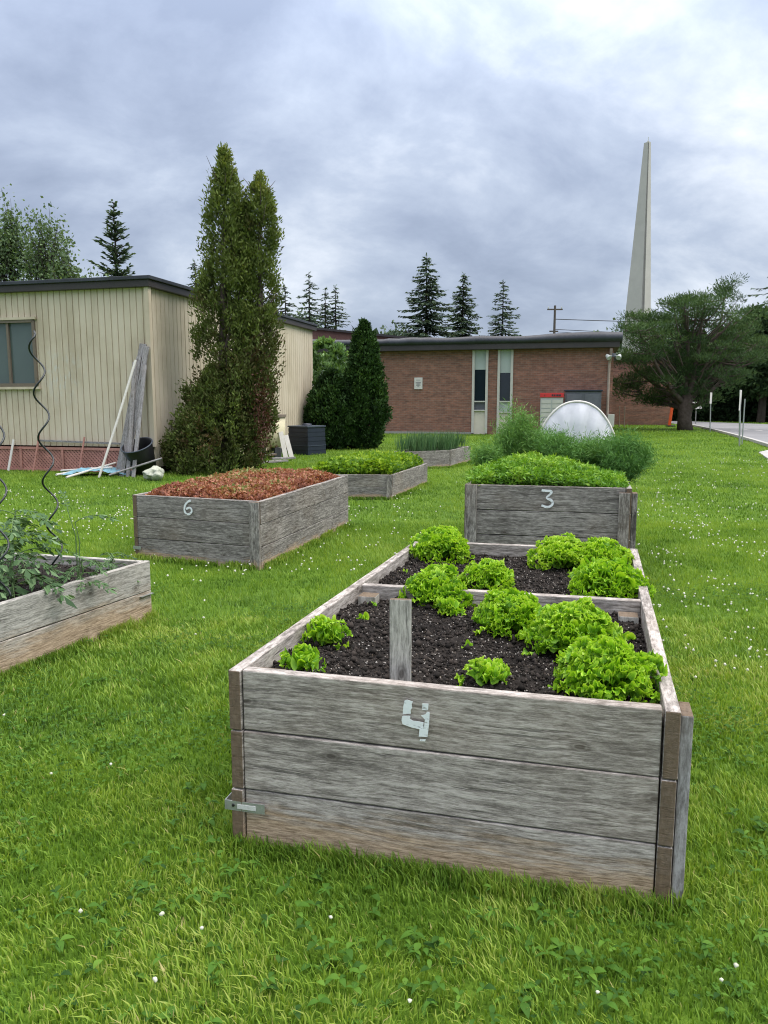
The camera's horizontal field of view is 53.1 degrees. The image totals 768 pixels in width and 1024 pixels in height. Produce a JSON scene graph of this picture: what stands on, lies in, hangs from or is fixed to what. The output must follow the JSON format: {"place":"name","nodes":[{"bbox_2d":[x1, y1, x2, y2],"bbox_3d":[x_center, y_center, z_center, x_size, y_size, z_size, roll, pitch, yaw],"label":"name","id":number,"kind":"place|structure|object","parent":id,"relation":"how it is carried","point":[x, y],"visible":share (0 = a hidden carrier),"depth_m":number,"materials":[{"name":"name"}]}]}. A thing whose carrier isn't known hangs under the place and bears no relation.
{"place":"outdoors","nodes":[
{"label":"outdoors","id":0,"kind":"place"},
{"bbox_2d":[0,421,767,1023],"bbox_3d":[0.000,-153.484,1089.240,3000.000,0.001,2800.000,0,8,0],"label":"ground","id":1,"kind":"structure","parent":0,"point":[172,607],"depth_m":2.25,"materials":[{"name":"plant"}]},
{"bbox_2d":[7,439,14,470],"bbox_3d":[-7.328,-1.114,15.103,0.178,0.622,0.047,-8,11,-43],"label":"garden stake","id":2,"kind":"object","parent":1,"relation":"on","point":[11,453],"visible":0.97,"depth_m":15.09,"materials":[{"name":"white paint"}]},
{"bbox_2d":[0,183,33,281],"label":"broadleaf tree","id":3,"kind":"object","parent":1,"relation":"on","point":[11,241],"visible":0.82,"depth_m":30.31,"materials":[{"name":"green plant"}]},
{"bbox_2d":[32,436,39,470],"bbox_3d":[-6.769,-1.139,14.963,0.186,0.711,0.036,-4,9,-27],"label":"garden stake","id":4,"kind":"object","parent":1,"relation":"on","point":[36,451],"visible":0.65,"depth_m":14.96,"materials":[{"name":"paint"}]},
{"bbox_2d":[9,196,108,280],"bbox_3d":[-12.668,-7.480,30.119,3.660,9.004,4.339,3,9,23],"label":"broadleaf tree","id":5,"kind":"object","parent":1,"relation":"on","point":[40,264],"visible":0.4,"depth_m":29.19,"materials":[{"name":"green plant"}]},
{"bbox_2d":[0,551,152,673],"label":"raised bed","id":6,"kind":"object","parent":1,"relation":"on","point":[36,622],"visible":0.54,"depth_m":4.21,"materials":[{"name":"grey wood"}]},
{"bbox_2d":[0,426,11,596],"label":"spiral stake","id":7,"kind":"object","parent":6,"relation":"on","point":[1,532],"visible":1,"depth_m":3.80,"materials":[{"name":"black metal"}]},
{"bbox_2d":[0,509,87,608],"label":"tomato plant","id":8,"kind":"object","parent":6,"relation":"on","point":[15,545],"visible":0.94,"depth_m":4.03,"materials":[{"name":"green plant"}]},
{"bbox_2d":[28,330,62,581],"bbox_3d":[-1.876,-0.274,4.284,0.124,1.442,0.078,0,8,0],"label":"spiral stake","id":9,"kind":"object","parent":6,"relation":"on","point":[42,428],"visible":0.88,"depth_m":4.26,"materials":[{"name":"black metal"}]},
{"bbox_2d":[41,489,121,593],"bbox_3d":[-1.665,0.184,4.246,0.439,0.612,0.328,0,8,0],"label":"tomato plant","id":10,"kind":"object","parent":6,"relation":"on","point":[79,574],"visible":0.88,"depth_m":4.23,"materials":[{"name":"green plant"}]},
{"bbox_2d":[84,552,140,582],"bbox_3d":[-1.637,0.336,4.619,0.300,0.188,0.295,4,9,28],"label":"tomato plant","id":11,"kind":"object","parent":6,"relation":"on","point":[110,565],"visible":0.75,"depth_m":4.62,"materials":[{"name":"green plant"}]},
{"bbox_2d":[78,437,84,472],"bbox_3d":[-5.786,-1.093,14.713,0.170,0.688,0.034,-5,9,-31],"label":"garden stake","id":12,"kind":"object","parent":1,"relation":"on","point":[81,452],"visible":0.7,"depth_m":14.70,"materials":[{"name":"paint"}]},
{"bbox_2d":[60,466,112,471],"bbox_3d":[-5.575,-0.803,14.391,1.410,0.160,0.040,5,9,29],"label":"fallen pole","id":13,"kind":"object","parent":1,"relation":"on","point":[110,467],"visible":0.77,"depth_m":14.51,"materials":[{"name":"white paint"}]},
{"bbox_2d":[66,462,116,477],"bbox_3d":[-5.328,-0.779,14.076,0.040,0.200,1.399,3,9,18],"label":"fallen pole","id":14,"kind":"object","parent":1,"relation":"on","point":[75,474],"visible":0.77,"depth_m":13.89,"materials":[{"name":"white paint"}]},
{"bbox_2d":[62,466,131,474],"bbox_3d":[-5.243,-0.774,14.214,1.240,0.128,0.560,0,8,0],"label":"crumpled tarp","id":15,"kind":"object","parent":1,"relation":"on","point":[113,470],"visible":0.62,"depth_m":14.01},
{"bbox_2d":[86,199,135,276],"bbox_3d":[-11.398,-8.342,33.361,4.169,9.789,4.071,0,8,0],"label":"spruce tree","id":16,"kind":"object","parent":1,"relation":"on","point":[112,235],"visible":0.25,"depth_m":32.52,"materials":[{"name":"green plant"}]},
{"bbox_2d":[98,360,136,476],"bbox_3d":[-4.801,-1.683,13.848,0.803,2.109,0.050,-6,10,-37],"label":"long pole","id":17,"kind":"object","parent":1,"relation":"on","point":[117,419],"visible":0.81,"depth_m":13.84,"materials":[{"name":"white paint"}]},
{"bbox_2d":[119,356,141,476],"bbox_3d":[-4.634,-1.749,14.058,0.091,2.229,0.030,6,-4,14],"label":"leaning plank","id":18,"kind":"object","parent":1,"relation":"on","point":[124,459],"visible":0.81,"depth_m":14.03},
{"bbox_2d":[115,343,146,475],"bbox_3d":[-4.655,-1.881,14.144,0.140,2.475,0.032,10,-1,13],"label":"leaning plank","id":19,"kind":"object","parent":1,"relation":"on","point":[140,354],"visible":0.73,"depth_m":14.13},
{"bbox_2d":[126,362,136,476],"bbox_3d":[-4.602,-1.695,14.008,0.080,2.135,0.033,0,-6,15],"label":"leaning plank","id":20,"kind":"object","parent":1,"relation":"on","point":[131,418],"visible":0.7,"depth_m":14.00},
{"bbox_2d":[109,457,161,475],"bbox_3d":[-4.462,-0.816,13.819,0.934,0.320,0.036,-2,8,-13],"label":"leaning pole","id":21,"kind":"object","parent":1,"relation":"on","point":[126,469],"visible":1,"depth_m":13.80,"materials":[{"name":"grey wood"}]},
{"bbox_2d":[125,346,148,475],"bbox_3d":[-4.536,-1.844,14.069,0.100,2.417,0.030,8,-2,13],"label":"leaning plank","id":22,"kind":"object","parent":1,"relation":"on","point":[145,355],"visible":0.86,"depth_m":14.07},
{"bbox_2d":[120,437,155,474],"bbox_3d":[-4.488,-1.015,14.047,0.583,0.691,0.665,0,8,0],"label":"black tub","id":23,"kind":"object","parent":1,"relation":"on","point":[144,453],"visible":0.79,"depth_m":13.94,"materials":[{"name":"plastic"}]},
{"bbox_2d":[131,365,146,476],"bbox_3d":[-4.432,-1.649,13.921,0.070,2.071,0.030,3,-6,14],"label":"leaning plank","id":24,"kind":"object","parent":1,"relation":"on","point":[139,417],"visible":1,"depth_m":13.92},
{"bbox_2d":[142,466,164,480],"bbox_3d":[-3.982,-0.672,13.284,0.369,0.262,0.364,-2,8,-13],"label":"rock","id":25,"kind":"object","parent":1,"relation":"on","point":[153,473],"visible":0.93,"depth_m":13.18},
{"bbox_2d":[0,275,317,471],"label":"site building","id":26,"kind":"structure","parent":1,"relation":"on","point":[92,333],"depth_m":14.76,"materials":[{"name":"beige"}]},
{"bbox_2d":[0,316,40,388],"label":"window","id":27,"kind":"structure","parent":26,"relation":"in","point":[18,368],"depth_m":14.95,"materials":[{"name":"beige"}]},
{"bbox_2d":[187,260,197,286],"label":"spruce tree","id":28,"kind":"object","parent":1,"relation":"on","point":[193,265],"visible":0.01,"depth_m":42.57,"materials":[{"name":"green plant"}]},
{"bbox_2d":[158,141,286,475],"bbox_3d":[-3.123,-3.698,14.497,2.547,6.258,2.210,0,8,0],"label":"tall cedar","id":29,"kind":"object","parent":1,"relation":"on","point":[224,418],"visible":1,"depth_m":14.30,"materials":[{"name":"green plant"}]},
{"bbox_2d":[132,475,347,570],"bbox_3d":[-1.267,0.019,7.457,1.254,0.585,2.480,2,8,15],"label":"raised bed","id":30,"kind":"object","parent":1,"relation":"on","point":[258,533],"visible":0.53,"depth_m":6.43,"materials":[{"name":"grey wood"}]},
{"bbox_2d":[145,466,339,500],"bbox_3d":[-1.265,-0.293,7.424,1.172,0.181,2.284,2,8,15],"label":"red leaf crop","id":31,"kind":"object","parent":30,"relation":"on","point":[252,484],"visible":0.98,"depth_m":6.96,"materials":[{"name":"plant"}]},
{"bbox_2d":[258,414,285,457],"bbox_3d":[-2.771,-1.885,18.923,0.740,1.065,0.740,0,8,0],"label":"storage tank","id":32,"kind":"object","parent":1,"relation":"on","point":[281,428],"visible":0.3,"depth_m":18.71,"materials":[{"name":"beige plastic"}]},
{"bbox_2d":[266,460,287,462],"bbox_3d":[-2.471,-1.121,17.091,0.120,0.040,0.814,7,11,41],"label":"ground board","id":33,"kind":"object","parent":1,"relation":"on","point":[273,461],"visible":0.52,"depth_m":17.13,"materials":[{"name":"grey wood"}]},
{"bbox_2d":[270,457,295,459],"bbox_3d":[-2.327,-1.240,17.709,0.620,0.040,0.120,-7,10,-39],"label":"ground board","id":34,"kind":"object","parent":1,"relation":"on","point":[277,458],"visible":0.94,"depth_m":17.65,"materials":[{"name":"grey wood"}]},
{"bbox_2d":[279,431,287,456],"bbox_3d":[-2.437,-1.620,18.607,0.106,0.652,0.300,-6,10,-34],"label":"white panel","id":35,"kind":"object","parent":1,"relation":"on","point":[283,444],"visible":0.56,"depth_m":18.60,"materials":[{"name":"paint"}]},
{"bbox_2d":[277,283,298,317],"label":"spruce tree","id":36,"kind":"object","parent":1,"relation":"on","point":[287,309],"visible":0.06,"depth_m":44.70,"materials":[{"name":"green plant"}]},
{"bbox_2d":[284,435,293,456],"bbox_3d":[-2.310,-1.585,18.663,0.104,0.574,0.318,-6,10,-38],"label":"white panel","id":37,"kind":"object","parent":1,"relation":"on","point":[288,446],"visible":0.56,"depth_m":18.66,"materials":[{"name":"paint"}]},
{"bbox_2d":[287,423,325,454],"bbox_3d":[-2.013,-1.915,20.060,0.710,0.805,0.710,6,10,36],"label":"compost bin","id":38,"kind":"object","parent":1,"relation":"on","point":[307,438],"visible":0.96,"depth_m":19.82,"materials":[{"name":"black plastic"}]},
{"bbox_2d":[294,272,324,323],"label":"spruce tree","id":39,"kind":"object","parent":1,"relation":"on","point":[309,308],"visible":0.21,"depth_m":48.52,"materials":[{"name":"green plant"}]},
{"bbox_2d":[293,302,328,327],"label":"tree","id":40,"kind":"object","parent":1,"relation":"on","point":[298,313],"visible":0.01,"depth_m":57.60,"materials":[{"name":"green plant"}]},
{"bbox_2d":[316,288,336,328],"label":"spruce tree","id":41,"kind":"object","parent":1,"relation":"on","point":[325,312],"visible":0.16,"depth_m":49.62,"materials":[{"name":"green plant"}]},
{"bbox_2d":[302,366,358,449],"bbox_3d":[-1.535,-2.928,22.228,1.788,2.592,1.838,0,8,0],"label":"round cedar","id":42,"kind":"object","parent":1,"relation":"on","point":[327,403],"visible":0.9,"depth_m":21.72,"materials":[{"name":"green plant"}]},
{"bbox_2d":[313,335,348,381],"bbox_3d":[-1.668,-3.717,24.067,1.711,3.578,1.750,6,10,37],"label":"pale shrub","id":43,"kind":"object","parent":1,"relation":"on","point":[329,358],"visible":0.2,"depth_m":23.56,"materials":[{"name":"green plant"}]},
{"bbox_2d":[320,284,352,329],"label":"spruce tree","id":44,"kind":"object","parent":1,"relation":"on","point":[334,320],"visible":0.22,"depth_m":50.58,"materials":[{"name":"green plant"}]},
{"bbox_2d":[343,317,393,448],"bbox_3d":[-0.538,-3.638,22.322,1.689,3.957,1.544,0,8,0],"label":"conical cedar","id":45,"kind":"object","parent":1,"relation":"on","point":[365,375],"visible":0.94,"depth_m":21.92,"materials":[{"name":"green plant"}]},
{"bbox_2d":[336,463,426,499],"bbox_3d":[-0.194,-0.474,11.662,1.189,0.377,2.404,2,8,16],"label":"raised bed","id":46,"kind":"object","parent":1,"relation":"on","point":[368,485],"visible":0.37,"depth_m":10.65,"materials":[{"name":"grey wood"}]},
{"bbox_2d":[312,450,423,474],"bbox_3d":[-0.200,-0.751,11.621,1.202,0.323,2.260,2,8,16],"label":"lime leaf crop","id":47,"kind":"object","parent":46,"relation":"on","point":[373,462],"visible":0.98,"depth_m":10.87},
{"bbox_2d":[0,635,767,1023],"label":"broadleaf weeds","id":48,"kind":"object","parent":1,"relation":"on","point":[436,983],"visible":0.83,"depth_m":1.86,"materials":[{"name":"green plant"}]},
{"bbox_2d":[0,580,767,1023],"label":"clover patch","id":49,"kind":"object","parent":1,"relation":"on","point":[580,1006],"visible":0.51,"depth_m":2.94,"materials":[{"name":"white plant"}]},
{"bbox_2d":[3,458,767,1002],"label":"clover flowers","id":50,"kind":"object","parent":1,"relation":"on","point":[395,552],"visible":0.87,"depth_m":6.58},
{"bbox_2d":[380,320,406,335],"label":"tree","id":51,"kind":"object","parent":1,"relation":"on","point":[389,333],"visible":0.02,"depth_m":59.43,"materials":[{"name":"green plant"}]},
{"bbox_2d":[389,252,463,337],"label":"spruce tree","id":52,"kind":"object","parent":1,"relation":"on","point":[428,325],"visible":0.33,"depth_m":56.07,"materials":[{"name":"green plant"}]},
{"bbox_2d":[395,446,470,466],"bbox_3d":[1.023,-1.128,16.196,0.940,0.398,2.788,3,9,21],"label":"raised bed","id":53,"kind":"object","parent":1,"relation":"on","point":[451,457],"visible":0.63,"depth_m":15.75,"materials":[{"name":"grey wood"}]},
{"bbox_2d":[393,429,469,452],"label":"onion tops","id":54,"kind":"object","parent":53,"relation":"on","point":[430,442],"visible":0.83,"depth_m":15.78,"materials":[{"name":"green plant"}]},
{"bbox_2d":[225,541,693,908],"bbox_3d":[0.442,0.619,3.236,1.305,0.585,2.301,2,8,14],"label":"raised bed","id":55,"kind":"object","parent":1,"relation":"on","point":[354,746],"visible":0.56,"depth_m":2.17,"materials":[{"name":"grey wood"}]},
{"bbox_2d":[277,643,326,672],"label":"lettuce","id":56,"kind":"object","parent":55,"relation":"on","point":[306,656],"visible":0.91,"depth_m":2.41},
{"bbox_2d":[300,614,352,649],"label":"lettuce","id":57,"kind":"object","parent":55,"relation":"on","point":[324,630],"visible":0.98,"depth_m":2.67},
{"bbox_2d":[356,612,368,619],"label":"lettuce seedling","id":58,"kind":"object","parent":55,"relation":"on","point":[365,616],"visible":1,"depth_m":3.00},
{"bbox_2d":[390,598,411,680],"bbox_3d":[0.049,0.457,2.266,0.062,0.410,0.019,1,7,9],"label":"wooden stake","id":59,"kind":"object","parent":55,"relation":"on","point":[400,633],"visible":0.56,"depth_m":2.25,"materials":[{"name":"grey wood"}]},
{"bbox_2d":[398,563,475,608],"bbox_3d":[0.225,0.297,3.272,0.335,0.173,0.325,0,8,0],"label":"lettuce","id":60,"kind":"object","parent":55,"relation":"on","point":[430,583],"visible":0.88,"depth_m":3.20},
{"bbox_2d":[408,525,475,564],"bbox_3d":[0.313,0.166,4.155,0.370,0.183,0.374,-7,11,-41],"label":"lettuce","id":61,"kind":"object","parent":55,"relation":"on","point":[437,544],"visible":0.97,"depth_m":4.08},
{"bbox_2d":[435,597,465,616],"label":"lettuce","id":62,"kind":"object","parent":55,"relation":"on","point":[449,606],"visible":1,"depth_m":3.06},
{"bbox_2d":[454,655,510,686],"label":"lettuce","id":63,"kind":"object","parent":55,"relation":"on","point":[481,671],"visible":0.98,"depth_m":2.29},
{"bbox_2d":[458,558,515,590],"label":"lettuce","id":64,"kind":"object","parent":55,"relation":"on","point":[489,573],"visible":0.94,"depth_m":3.48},
{"bbox_2d":[471,587,543,640],"bbox_3d":[0.470,0.360,2.868,0.298,0.162,0.313,0,8,0],"label":"lettuce","id":65,"kind":"object","parent":55,"relation":"on","point":[502,611],"visible":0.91,"depth_m":2.81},
{"bbox_2d":[526,532,585,573],"bbox_3d":[0.901,0.196,3.924,0.341,0.189,0.350,0,8,0],"label":"lettuce","id":66,"kind":"object","parent":55,"relation":"on","point":[557,551],"visible":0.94,"depth_m":3.87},
{"bbox_2d":[518,596,625,664],"bbox_3d":[0.645,0.382,2.605,0.366,0.192,0.347,0,8,0],"label":"lettuce","id":67,"kind":"object","parent":55,"relation":"on","point":[554,627],"visible":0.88,"depth_m":2.56,"materials":[{"name":"plant"}]},
{"bbox_2d":[573,536,634,567],"bbox_3d":[1.109,0.212,3.885,0.336,0.169,0.337,0,8,0],"label":"lettuce","id":68,"kind":"object","parent":55,"relation":"on","point":[597,548],"visible":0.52,"depth_m":3.83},
{"bbox_2d":[547,635,674,703],"bbox_3d":[0.656,0.443,2.202,0.358,0.185,0.373,0,8,0],"label":"lettuce","id":69,"kind":"object","parent":55,"relation":"on","point":[604,667],"visible":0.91,"depth_m":2.15,"materials":[{"name":"plant"}]},
{"bbox_2d":[566,556,656,598],"bbox_3d":[0.986,0.281,3.363,0.385,0.178,0.384,4,9,27],"label":"lettuce","id":70,"kind":"object","parent":55,"relation":"on","point":[604,576],"visible":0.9,"depth_m":3.29,"materials":[{"name":"plant"}]},
{"bbox_2d":[623,631,635,640],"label":"lettuce seedling","id":71,"kind":"object","parent":55,"relation":"on","point":[629,635],"visible":0.93,"depth_m":2.73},
{"bbox_2d":[441,272,482,337],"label":"spruce tree","id":72,"kind":"object","parent":1,"relation":"on","point":[464,324],"visible":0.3,"depth_m":58.16,"materials":[{"name":"green plant"}]},
{"bbox_2d":[312,328,622,434],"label":"brick building","id":73,"kind":"structure","parent":1,"relation":"on","point":[470,384],"depth_m":32.17,"materials":[{"name":"brown brick"}]},
{"bbox_2d":[414,378,422,388],"bbox_3d":[1.468,-5.496,32.845,0.352,0.486,0.036,2,8,14],"label":"wall sign","id":74,"kind":"object","parent":73,"relation":"attached to","point":[418,383],"visible":1,"depth_m":32.84,"materials":[{"name":"metal"}]},
{"bbox_2d":[471,350,488,433],"bbox_3d":[4.029,-5.027,32.277,0.665,3.510,0.150,2,8,14],"label":"window","id":75,"kind":"structure","parent":73,"relation":"in","point":[480,358],"depth_m":32.28,"materials":[{"name":"beige glass"}]},
{"bbox_2d":[496,350,513,433],"bbox_3d":[5.038,-4.991,32.019,0.636,3.510,0.150,2,8,14],"label":"window","id":76,"kind":"structure","parent":73,"relation":"in","point":[505,357],"depth_m":31.98,"materials":[{"name":"beige glass"}]},
{"bbox_2d":[606,348,612,418],"bbox_3d":[9.014,-4.783,30.790,0.137,3.465,0.293,0,8,0],"label":"downpipe","id":77,"kind":"object","parent":73,"relation":"attached to","point":[608,385],"visible":0.85,"depth_m":30.80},
{"bbox_2d":[605,353,620,359],"bbox_3d":[9.080,-6.148,30.438,0.600,0.273,0.427,0,8,0],"label":"floodlight","id":78,"kind":"object","parent":73,"relation":"attached to","point":[608,356],"visible":1,"depth_m":30.39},
{"bbox_2d":[479,280,521,335],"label":"spruce tree","id":79,"kind":"object","parent":1,"relation":"on","point":[505,315],"visible":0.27,"depth_m":58.31,"materials":[{"name":"green plant"}]},
{"bbox_2d":[352,326,707,366],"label":"woods","id":80,"kind":"object","parent":1,"relation":"on","point":[376,330],"depth_m":145.44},
{"bbox_2d":[464,479,637,548],"bbox_3d":[1.490,0.017,6.709,1.231,0.801,2.434,2,8,14],"label":"raised bed","id":81,"kind":"object","parent":1,"relation":"on","point":[525,514],"visible":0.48,"depth_m":5.55,"materials":[{"name":"grey wood"}]},
{"bbox_2d":[459,434,508,475],"bbox_3d":[0.893,-0.481,6.701,0.465,0.445,0.534,3,9,22],"label":"dill plant","id":82,"kind":"object","parent":81,"relation":"on","point":[483,454],"visible":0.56,"depth_m":6.60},
{"bbox_2d":[484,395,543,456],"bbox_3d":[1.171,-0.663,6.864,0.575,0.787,0.650,-6,10,-34],"label":"dill plant","id":83,"kind":"object","parent":81,"relation":"on","point":[514,435],"visible":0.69,"depth_m":6.76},
{"bbox_2d":[462,450,630,487],"bbox_3d":[1.335,-0.367,6.237,1.238,0.266,1.571,2,8,14],"label":"leafy herb crop","id":84,"kind":"object","parent":81,"relation":"on","point":[533,468],"visible":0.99,"depth_m":5.71,"materials":[{"name":"plant"}]},
{"bbox_2d":[532,425,572,440],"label":"dill plant","id":85,"kind":"object","parent":81,"relation":"on","point":[546,431],"depth_m":7.41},
{"bbox_2d":[521,422,589,461],"bbox_3d":[1.433,-0.519,6.685,0.669,0.572,0.676,6,10,35],"label":"dill plant","id":86,"kind":"object","parent":81,"relation":"on","point":[555,445],"visible":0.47,"depth_m":6.54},
{"bbox_2d":[571,424,626,466],"bbox_3d":[1.859,-0.506,6.790,0.720,0.557,0.645,0,8,0],"label":"dill plant","id":87,"kind":"object","parent":81,"relation":"on","point":[586,458],"visible":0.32,"depth_m":6.68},
{"bbox_2d":[591,424,666,483],"bbox_3d":[2.031,-0.473,6.477,0.644,0.565,0.643,6,10,38],"label":"dill plant","id":88,"kind":"object","parent":81,"relation":"on","point":[631,459],"visible":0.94,"depth_m":6.42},
{"bbox_2d":[540,393,563,426],"bbox_3d":[6.712,-3.901,30.814,0.914,1.712,0.518,2,8,14],"label":"mail cabinet","id":89,"kind":"object","parent":1,"relation":"on","point":[550,403],"visible":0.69,"depth_m":30.55,"materials":[{"name":"grey metal"}]},
{"bbox_2d":[547,305,562,332],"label":"utility pole","id":90,"kind":"object","parent":1,"relation":"on","point":[554,324],"visible":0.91,"depth_m":70.13,"materials":[{"name":"brown wood"}]},
{"bbox_2d":[556,319,711,323],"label":"overhead wire","id":91,"kind":"object","parent":90,"relation":"attached to","point":[595,320],"visible":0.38,"depth_m":70.54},
{"bbox_2d":[564,390,602,409],"bbox_3d":[7.982,-3.977,30.909,1.496,1.835,0.680,2,8,14],"label":"service enclosure","id":92,"kind":"object","parent":1,"relation":"on","point":[593,397],"visible":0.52,"depth_m":30.49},
{"bbox_2d":[566,394,581,401],"bbox_3d":[7.567,-3.917,30.707,0.578,1.573,0.020,2,8,14],"label":"door","id":93,"kind":"structure","parent":92,"relation":"in","point":[570,397],"depth_m":30.61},
{"bbox_2d":[585,394,599,407],"bbox_3d":[8.243,-3.892,30.534,0.578,1.573,0.020,2,8,14],"label":"door","id":94,"kind":"structure","parent":92,"relation":"in","point":[594,399],"depth_m":30.43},
{"bbox_2d":[608,414,614,426],"bbox_3d":[9.124,-3.495,30.950,0.260,0.870,0.160,2,8,14],"label":"meter box","id":95,"kind":"object","parent":1,"relation":"on","point":[611,418],"visible":0.59,"depth_m":30.84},
{"bbox_2d":[611,357,674,424],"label":"brick wing","id":96,"kind":"structure","parent":1,"relation":"on","point":[635,414],"depth_m":46.21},
{"bbox_2d":[665,407,674,426],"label":"barrier panel","id":97,"kind":"object","parent":1,"relation":"on","point":[670,417],"visible":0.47,"depth_m":42.98,"materials":[{"name":"orange plastic"}]},
{"bbox_2d":[610,272,767,429],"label":"spreading pine","id":98,"kind":"object","parent":1,"relation":"on","point":[710,359],"visible":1,"depth_m":36.77,"materials":[{"name":"green plant"}]},
{"bbox_2d":[709,392,711,431],"bbox_3d":[14.986,-4.588,35.357,0.104,1.794,0.415,8,11,44],"label":"road sign","id":99,"kind":"object","parent":1,"relation":"on","point":[710,411],"visible":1,"depth_m":35.38,"materials":[{"name":"metal"}]},
{"bbox_2d":[672,378,767,421],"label":"roadside thicket","id":100,"kind":"object","parent":1,"relation":"on","point":[728,411],"visible":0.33,"depth_m":53.95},
{"bbox_2d":[692,424,767,446],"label":"kerb","id":101,"kind":"structure","parent":1,"relation":"on","point":[763,443],"depth_m":29.61,"materials":[{"name":"concrete"}]},
{"bbox_2d":[696,277,767,351],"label":"spruce tree","id":102,"kind":"object","parent":1,"relation":"on","point":[755,295],"visible":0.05,"depth_m":58.56,"materials":[{"name":"green plant"}]},
{"bbox_2d":[738,390,741,445],"bbox_3d":[10.868,-2.867,23.531,0.119,1.718,0.490,7,11,42],"label":"road sign","id":103,"kind":"object","parent":1,"relation":"on","point":[740,394],"visible":0.88,"depth_m":23.55,"materials":[{"name":"metal"}]},
{"bbox_2d":[741,399,745,444],"bbox_3d":[11.484,-2.881,24.564,0.037,1.450,0.037,3,9,22],"label":"signpost","id":104,"kind":"object","parent":1,"relation":"on","point":[743,421],"visible":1,"depth_m":24.55,"materials":[{"name":"metal"}]},
{"bbox_2d":[721,302,767,422],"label":"broadleaf tree","id":105,"kind":"object","parent":1,"relation":"on","point":[755,387],"visible":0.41,"depth_m":50.64,"materials":[{"name":"green plant"}]},
{"bbox_2d":[0,0,767,338],"label":"sky","id":106,"kind":"structure","parent":0,"point":[496,141],"materials":[{"name":"grey"}]},
{"bbox_2d":[621,137,650,355],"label":"concrete spire","id":107,"kind":"structure","parent":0,"point":[639,292],"depth_m":75.11,"materials":[{"name":"concrete"}]},
{"bbox_2d":[671,421,767,446],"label":"road","id":108,"kind":"structure","parent":0,"point":[751,431],"depth_m":39.69,"materials":[{"name":"asphalt"}]},
{"bbox_2d":[759,450,767,458],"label":"pavement","id":109,"kind":"structure","parent":0,"point":[764,453],"depth_m":19.88,"materials":[{"name":"concrete"}]},
{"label":"raised bed","id":110,"kind":"object","parent":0,"visible":0},
{"bbox_2d":[540,400,614,442],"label":"row cover tunnel","id":111,"kind":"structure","parent":110,"relation":"on","point":[581,416],"depth_m":9.97,"materials":[{"name":"white plastic"}]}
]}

